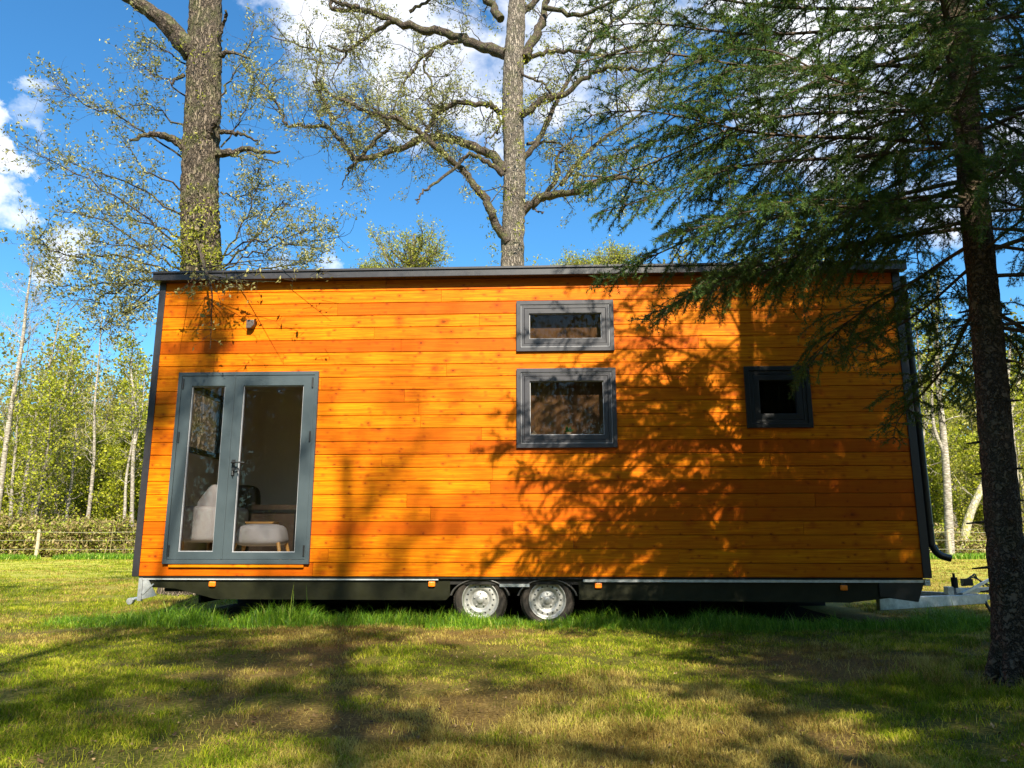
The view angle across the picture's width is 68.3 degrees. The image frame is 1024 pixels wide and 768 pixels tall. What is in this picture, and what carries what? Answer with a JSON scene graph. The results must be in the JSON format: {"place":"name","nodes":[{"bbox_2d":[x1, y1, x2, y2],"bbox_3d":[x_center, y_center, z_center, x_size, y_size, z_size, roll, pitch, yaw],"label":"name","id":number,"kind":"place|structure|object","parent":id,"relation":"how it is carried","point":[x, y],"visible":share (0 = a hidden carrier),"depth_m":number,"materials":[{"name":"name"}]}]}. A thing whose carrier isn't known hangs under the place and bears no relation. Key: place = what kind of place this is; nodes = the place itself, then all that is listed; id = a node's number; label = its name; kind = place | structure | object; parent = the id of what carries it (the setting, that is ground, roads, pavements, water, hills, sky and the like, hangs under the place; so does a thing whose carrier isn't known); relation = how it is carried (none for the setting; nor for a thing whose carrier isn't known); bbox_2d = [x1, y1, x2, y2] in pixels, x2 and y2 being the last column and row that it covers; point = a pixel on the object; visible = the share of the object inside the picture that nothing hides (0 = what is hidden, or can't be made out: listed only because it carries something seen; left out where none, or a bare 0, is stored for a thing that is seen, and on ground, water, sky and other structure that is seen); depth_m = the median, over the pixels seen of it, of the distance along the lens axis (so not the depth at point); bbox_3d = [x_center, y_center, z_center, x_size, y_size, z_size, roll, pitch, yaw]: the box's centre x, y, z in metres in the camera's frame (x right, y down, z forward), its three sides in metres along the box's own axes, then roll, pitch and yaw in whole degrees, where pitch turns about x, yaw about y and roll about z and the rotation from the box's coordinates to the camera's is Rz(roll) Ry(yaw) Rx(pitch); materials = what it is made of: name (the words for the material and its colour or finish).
{"place":"outdoors","nodes":[
{"label":"outdoors","id":0,"kind":"place"},
{"bbox_2d":[0,552,985,559],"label":"verge grass","id":1,"kind":"structure","parent":0,"point":[130,556],"depth_m":30.98,"materials":[{"name":"green plant"}]},
{"bbox_2d":[0,556,1023,767],"bbox_3d":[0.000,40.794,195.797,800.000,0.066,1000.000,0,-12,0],"label":"ground","id":2,"kind":"structure","parent":0,"point":[288,702],"depth_m":4.36,"materials":[{"name":"green plant"}]},
{"bbox_2d":[0,439,34,522],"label":"woodland tree","id":3,"kind":"object","parent":2,"relation":"on","point":[10,456],"visible":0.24,"depth_m":43.06,"materials":[{"name":"green plant"}]},
{"bbox_2d":[0,371,34,493],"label":"woodland tree","id":4,"kind":"object","parent":2,"relation":"on","point":[25,378],"visible":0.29,"depth_m":39.44,"materials":[{"name":"green plant"}]},
{"bbox_2d":[5,394,32,513],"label":"woodland tree","id":5,"kind":"object","parent":2,"relation":"on","point":[21,437],"visible":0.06,"depth_m":46.32,"materials":[{"name":"green plant"}]},
{"bbox_2d":[0,413,42,518],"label":"woodland tree","id":6,"kind":"object","parent":2,"relation":"on","point":[1,422],"visible":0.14,"depth_m":44.49,"materials":[{"name":"green plant"}]},
{"bbox_2d":[0,365,47,529],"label":"woodland tree","id":7,"kind":"object","parent":2,"relation":"on","point":[16,439],"visible":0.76,"depth_m":37.76,"materials":[{"name":"green plant"}]},
{"bbox_2d":[0,237,63,514],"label":"birch tree","id":8,"kind":"object","parent":2,"relation":"on","point":[7,429],"visible":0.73,"depth_m":38.17,"materials":[{"name":"green plant"}]},
{"bbox_2d":[19,388,54,513],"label":"woodland tree","id":9,"kind":"object","parent":2,"relation":"on","point":[41,423],"visible":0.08,"depth_m":54.92,"materials":[{"name":"green plant"}]},
{"bbox_2d":[22,469,60,517],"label":"woodland tree","id":10,"kind":"object","parent":2,"relation":"on","point":[35,496],"visible":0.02,"depth_m":51.84,"materials":[{"name":"green plant"}]},
{"bbox_2d":[29,422,55,503],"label":"woodland tree","id":11,"kind":"object","parent":2,"relation":"on","point":[40,449],"visible":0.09,"depth_m":51.03,"materials":[{"name":"green plant"}]},
{"bbox_2d":[0,363,85,548],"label":"woodland tree","id":12,"kind":"object","parent":2,"relation":"on","point":[37,505],"visible":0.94,"depth_m":36.85,"materials":[{"name":"green plant"}]},
{"bbox_2d":[14,310,78,523],"bbox_3d":[-24.218,2.304,39.039,2.777,12.924,2.255,-4,-12,18],"label":"birch tree","id":13,"kind":"object","parent":2,"relation":"on","point":[57,329],"visible":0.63,"depth_m":39.54,"materials":[{"name":"green plant"}]},
{"bbox_2d":[9,362,92,521],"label":"woodland tree","id":14,"kind":"object","parent":2,"relation":"on","point":[60,452],"visible":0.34,"depth_m":41.55,"materials":[{"name":"green plant"}]},
{"bbox_2d":[15,322,91,523],"bbox_3d":[-23.416,2.707,38.539,3.332,11.937,2.762,0,-12,0],"label":"birch tree","id":15,"kind":"object","parent":2,"relation":"on","point":[73,359],"visible":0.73,"depth_m":39.01,"materials":[{"name":"green plant"}]},
{"bbox_2d":[0,530,115,557],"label":"field fence","id":16,"kind":"object","parent":2,"relation":"on","point":[37,543],"visible":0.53,"depth_m":32.43,"materials":[{"name":"wood"}]},
{"bbox_2d":[28,451,88,520],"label":"woodland tree","id":17,"kind":"object","parent":2,"relation":"on","point":[67,473],"visible":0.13,"depth_m":42.88,"materials":[{"name":"green plant"}]},
{"bbox_2d":[46,379,100,521],"bbox_3d":[-23.093,4.292,39.473,2.323,9.265,2.698,9,-14,-36],"label":"woodland tree","id":18,"kind":"object","parent":2,"relation":"on","point":[71,486],"visible":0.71,"depth_m":39.48,"materials":[{"name":"green plant"}]},
{"bbox_2d":[53,368,104,495],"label":"woodland tree","id":19,"kind":"object","parent":2,"relation":"on","point":[89,376],"visible":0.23,"depth_m":52.46,"materials":[{"name":"green plant"}]},
{"bbox_2d":[58,391,115,485],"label":"woodland tree","id":20,"kind":"object","parent":2,"relation":"on","point":[99,397],"visible":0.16,"depth_m":53.98,"materials":[{"name":"green plant"}]},
{"bbox_2d":[72,413,104,507],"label":"woodland tree","id":21,"kind":"object","parent":2,"relation":"on","point":[89,430],"visible":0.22,"depth_m":47.55,"materials":[{"name":"green plant"}]},
{"bbox_2d":[74,377,103,516],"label":"woodland tree","id":22,"kind":"object","parent":2,"relation":"on","point":[91,409],"visible":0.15,"depth_m":55.26,"materials":[{"name":"green plant"}]},
{"bbox_2d":[62,312,122,521],"bbox_3d":[-21.458,2.340,38.629,2.298,12.792,3.349,-3,-11,12],"label":"woodland tree","id":23,"kind":"object","parent":2,"relation":"on","point":[92,477],"visible":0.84,"depth_m":38.41,"materials":[{"name":"green plant"}]},
{"bbox_2d":[51,429,135,520],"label":"woodland tree","id":24,"kind":"object","parent":2,"relation":"on","point":[97,481],"visible":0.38,"depth_m":42.81,"materials":[{"name":"green plant"}]},
{"bbox_2d":[80,408,119,498],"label":"woodland tree","id":25,"kind":"object","parent":2,"relation":"on","point":[110,425],"visible":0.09,"depth_m":52.66,"materials":[{"name":"green plant"}]},
{"bbox_2d":[78,375,126,507],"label":"woodland tree","id":26,"kind":"object","parent":2,"relation":"on","point":[109,408],"visible":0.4,"depth_m":50.93,"materials":[{"name":"green plant"}]},
{"bbox_2d":[81,426,145,525],"bbox_3d":[-20.084,5.523,39.337,4.370,6.858,4.144,-10,-15,40],"label":"woodland tree","id":27,"kind":"object","parent":2,"relation":"on","point":[109,502],"visible":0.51,"depth_m":38.71,"materials":[{"name":"green plant"}]},
{"bbox_2d":[88,352,151,503],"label":"woodland tree","id":28,"kind":"object","parent":2,"relation":"on","point":[123,383],"visible":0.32,"depth_m":42.96,"materials":[{"name":"green plant"}]},
{"bbox_2d":[103,428,140,520],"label":"woodland tree","id":29,"kind":"object","parent":2,"relation":"on","point":[121,459],"visible":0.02,"depth_m":48.16,"materials":[{"name":"green plant"}]},
{"bbox_2d":[113,373,145,458],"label":"woodland tree","id":30,"kind":"object","parent":2,"relation":"on","point":[129,407],"visible":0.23,"depth_m":41.58,"materials":[{"name":"green plant"}]},
{"bbox_2d":[108,333,151,528],"bbox_3d":[-19.388,2.913,38.308,2.508,11.450,2.853,0,-12,0],"label":"birch tree","id":31,"kind":"object","parent":2,"relation":"on","point":[130,345],"visible":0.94,"depth_m":38.58,"materials":[{"name":"green plant"}]},
{"bbox_2d":[113,364,151,523],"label":"woodland tree","id":32,"kind":"object","parent":2,"relation":"on","point":[125,486],"visible":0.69,"depth_m":38.19,"materials":[{"name":"green plant"}]},
{"bbox_2d":[0,0,365,595],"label":"oak tree","id":33,"kind":"object","parent":2,"relation":"on","point":[198,47],"visible":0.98,"depth_m":13.27,"materials":[{"name":"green plant"}]},
{"bbox_2d":[350,255,388,267],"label":"tree","id":34,"kind":"object","parent":2,"relation":"on","point":[368,264],"visible":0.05,"depth_m":38.38,"materials":[{"name":"green plant"}]},
{"bbox_2d":[363,212,454,267],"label":"tree","id":35,"kind":"object","parent":2,"relation":"on","point":[412,259],"visible":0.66,"depth_m":35.09,"materials":[{"name":"green plant"}]},
{"bbox_2d":[236,0,711,265],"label":"oak tree","id":36,"kind":"object","parent":2,"relation":"on","point":[515,54],"visible":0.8,"depth_m":24.29,"materials":[{"name":"brown plant"}]},
{"bbox_2d":[0,508,1023,556],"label":"fence","id":37,"kind":"object","parent":2,"relation":"on","point":[88,540],"visible":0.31,"depth_m":34.28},
{"bbox_2d":[0,298,1023,528],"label":"wood","id":38,"kind":"object","parent":2,"relation":"on","point":[973,428],"visible":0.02,"depth_m":63.07,"materials":[{"name":"green plant"}]},
{"bbox_2d":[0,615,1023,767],"bbox_3d":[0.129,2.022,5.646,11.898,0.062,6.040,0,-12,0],"label":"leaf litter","id":39,"kind":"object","parent":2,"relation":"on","point":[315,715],"visible":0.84,"depth_m":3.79,"materials":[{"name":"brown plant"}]},
{"bbox_2d":[35,580,989,635],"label":"long grass","id":40,"kind":"structure","parent":2,"relation":"on","point":[935,621],"depth_m":7.54,"materials":[{"name":"green plant"}]},
{"bbox_2d":[175,603,860,623],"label":"bare soil","id":41,"kind":"structure","parent":2,"relation":"on","point":[236,609],"depth_m":9.31,"materials":[{"name":"brown soil"}]},
{"bbox_2d":[126,260,989,622],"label":"tiny house","id":42,"kind":"structure","parent":2,"relation":"on","point":[374,424],"depth_m":8.10,"materials":[{"name":"wood"}]},
{"bbox_2d":[189,388,223,459],"bbox_3d":[-3.908,0.495,9.591,0.082,0.840,1.060,-1,-12,3],"label":"end window","id":43,"kind":"structure","parent":42,"relation":"in","point":[207,413],"depth_m":9.66,"materials":[{"name":"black glass"}]},
{"bbox_2d":[181,484,260,550],"bbox_3d":[-3.544,1.677,9.139,0.649,0.950,0.980,-1,-12,3],"label":"armchair","id":44,"kind":"object","parent":42,"relation":"on","point":[198,521],"visible":0.56,"depth_m":8.70,"materials":[{"name":"grey fabric"}]},
{"bbox_2d":[162,371,319,567],"bbox_3d":[-2.916,0.901,8.166,1.573,2.107,0.159,-1,-12,3],"label":"double door","id":45,"kind":"structure","parent":42,"relation":"in","point":[235,384],"depth_m":8.15,"materials":[{"name":"grey plastic"}]},
{"bbox_2d":[234,524,290,559],"bbox_3d":[-2.842,1.820,8.578,0.626,0.454,0.439,-1,-12,3],"label":"footstool","id":46,"kind":"object","parent":42,"relation":"on","point":[262,535],"visible":0.89,"depth_m":8.40,"materials":[{"name":"grey fabric"}]},
{"bbox_2d":[245,522,279,523],"bbox_3d":[-2.860,1.591,8.656,0.340,0.022,0.200,-1,-12,3],"label":"wooden tray","id":47,"kind":"object","parent":46,"relation":"on","point":[262,522],"visible":1,"depth_m":8.56,"materials":[{"name":"brown wood"}]},
{"bbox_2d":[235,505,304,559],"bbox_3d":[-3.018,1.882,9.568,0.800,0.680,0.412,-1,-12,3],"label":"cabinet","id":48,"kind":"object","parent":42,"relation":"on","point":[284,516],"visible":0.35,"depth_m":9.41,"materials":[{"name":"brown wood"}]},
{"bbox_2d":[531,420,537,434],"bbox_3d":[0.238,0.472,8.200,0.067,0.165,0.067,8,-14,-34],"label":"reed diffuser","id":49,"kind":"object","parent":42,"relation":"on","point":[533,433],"visible":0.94,"depth_m":8.18,"materials":[{"name":"white ceramic"}]},
{"bbox_2d":[516,300,614,351],"bbox_3d":[0.587,-0.652,8.396,1.070,0.624,0.167,-1,-12,3],"label":"window","id":50,"kind":"structure","parent":42,"relation":"in","point":[556,325],"depth_m":8.36,"materials":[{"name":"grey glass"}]},
{"bbox_2d":[516,368,617,447],"bbox_3d":[0.590,0.244,8.214,1.075,0.919,0.167,-1,-12,3],"label":"window","id":51,"kind":"structure","parent":42,"relation":"in","point":[557,398],"depth_m":8.22,"materials":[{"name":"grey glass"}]},
{"bbox_2d":[563,425,573,433],"bbox_3d":[0.611,0.498,8.177,0.118,0.105,0.062,4,-12,-18],"label":"succulent plant","id":52,"kind":"object","parent":42,"relation":"on","point":[569,430],"visible":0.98,"depth_m":8.16,"materials":[{"name":"green plant"}]},
{"bbox_2d":[743,366,813,427],"bbox_3d":[2.844,0.131,8.133,0.690,0.708,0.167,-1,-12,3],"label":"window","id":53,"kind":"structure","parent":42,"relation":"in","point":[768,405],"depth_m":8.10,"materials":[{"name":"black plastic"}]},
{"bbox_2d":[549,244,607,264],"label":"tree","id":54,"kind":"object","parent":2,"relation":"on","point":[577,261],"visible":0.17,"depth_m":37.45,"materials":[{"name":"green plant"}]},
{"bbox_2d":[585,235,643,264],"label":"tree","id":55,"kind":"object","parent":2,"relation":"on","point":[617,254],"visible":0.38,"depth_m":41.58,"materials":[{"name":"green plant"}]},
{"bbox_2d":[663,245,692,262],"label":"tree","id":56,"kind":"object","parent":2,"relation":"on","point":[677,254],"visible":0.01,"depth_m":36.36,"materials":[{"name":"green plant"}]},
{"bbox_2d":[556,0,1023,688],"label":"fir tree","id":57,"kind":"object","parent":2,"relation":"on","point":[954,40],"visible":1,"depth_m":5.16,"materials":[{"name":"green plant"}]},
{"bbox_2d":[911,309,945,438],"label":"birch tree","id":58,"kind":"object","parent":2,"relation":"on","point":[927,396],"visible":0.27,"depth_m":36.72,"materials":[{"name":"green plant"}]},
{"bbox_2d":[910,309,969,488],"bbox_3d":[21.113,1.768,39.088,3.331,14.139,4.307,0,-12,-1],"label":"tree","id":59,"kind":"object","parent":2,"relation":"on","point":[933,450],"visible":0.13,"depth_m":38.40,"materials":[{"name":"green plant"}]},
{"bbox_2d":[924,440,964,526],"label":"woodland tree","id":60,"kind":"object","parent":2,"relation":"on","point":[937,512],"visible":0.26,"depth_m":40.61,"materials":[{"name":"green plant"}]},
{"bbox_2d":[914,268,975,554],"bbox_3d":[19.785,1.118,34.805,3.813,13.576,2.581,11,-16,-43],"label":"birch tree","id":61,"kind":"object","parent":2,"relation":"on","point":[942,442],"visible":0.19,"depth_m":34.17,"materials":[{"name":"white plant"}]},
{"bbox_2d":[921,402,975,525],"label":"woodland tree","id":62,"kind":"object","parent":2,"relation":"on","point":[951,453],"visible":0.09,"depth_m":45.21,"materials":[{"name":"green plant"}]},
{"bbox_2d":[916,345,981,506],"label":"woodland tree","id":63,"kind":"object","parent":2,"relation":"on","point":[954,492],"visible":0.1,"depth_m":42.96,"materials":[{"name":"green plant"}]},
{"bbox_2d":[921,346,982,527],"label":"woodland tree","id":64,"kind":"object","parent":2,"relation":"on","point":[954,516],"visible":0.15,"depth_m":44.39,"materials":[{"name":"green plant"}]},
{"bbox_2d":[928,455,981,529],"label":"woodland tree","id":65,"kind":"object","parent":2,"relation":"on","point":[956,503],"visible":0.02,"depth_m":51.92,"materials":[{"name":"green plant"}]},
{"bbox_2d":[946,401,968,522],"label":"woodland tree","id":66,"kind":"object","parent":2,"relation":"on","point":[956,444],"visible":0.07,"depth_m":50.57,"materials":[{"name":"green plant"}]},
{"bbox_2d":[929,530,1023,553],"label":"field fence","id":67,"kind":"object","parent":2,"relation":"on","point":[949,542],"visible":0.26,"depth_m":32.43,"materials":[{"name":"wood"}]},
{"bbox_2d":[934,336,1023,505],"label":"woodland tree","id":68,"kind":"object","parent":2,"relation":"on","point":[964,475],"visible":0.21,"depth_m":36.97,"materials":[{"name":"green plant"}]},
{"bbox_2d":[949,431,1023,531],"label":"woodland tree","id":69,"kind":"object","parent":2,"relation":"on","point":[979,515],"visible":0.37,"depth_m":45.30,"materials":[{"name":"green plant"}]},
{"bbox_2d":[951,357,1023,553],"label":"leaning tree","id":70,"kind":"object","parent":2,"relation":"on","point":[972,506],"visible":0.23,"depth_m":34.70,"materials":[{"name":"beige plant"}]},
{"bbox_2d":[970,343,1023,509],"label":"woodland tree","id":71,"kind":"object","parent":2,"relation":"on","point":[1016,416],"visible":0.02,"depth_m":38.87,"materials":[{"name":"green plant"}]},
{"bbox_2d":[974,348,1023,512],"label":"woodland tree","id":72,"kind":"object","parent":2,"relation":"on","point":[1021,480],"visible":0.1,"depth_m":36.73,"materials":[{"name":"green plant"}]},
{"bbox_2d":[975,333,1023,479],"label":"birch tree","id":73,"kind":"object","parent":2,"relation":"on","point":[1018,409],"visible":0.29,"depth_m":35.32,"materials":[{"name":"green plant"}]},
{"bbox_2d":[1012,379,1023,521],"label":"woodland tree","id":74,"kind":"object","parent":2,"relation":"on","point":[1022,430],"visible":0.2,"depth_m":37.87,"materials":[{"name":"green plant"}]},
{"bbox_2d":[0,0,1023,457],"label":"sky","id":75,"kind":"structure","parent":0,"point":[57,30],"materials":[{"name":"blue"}]}
]}

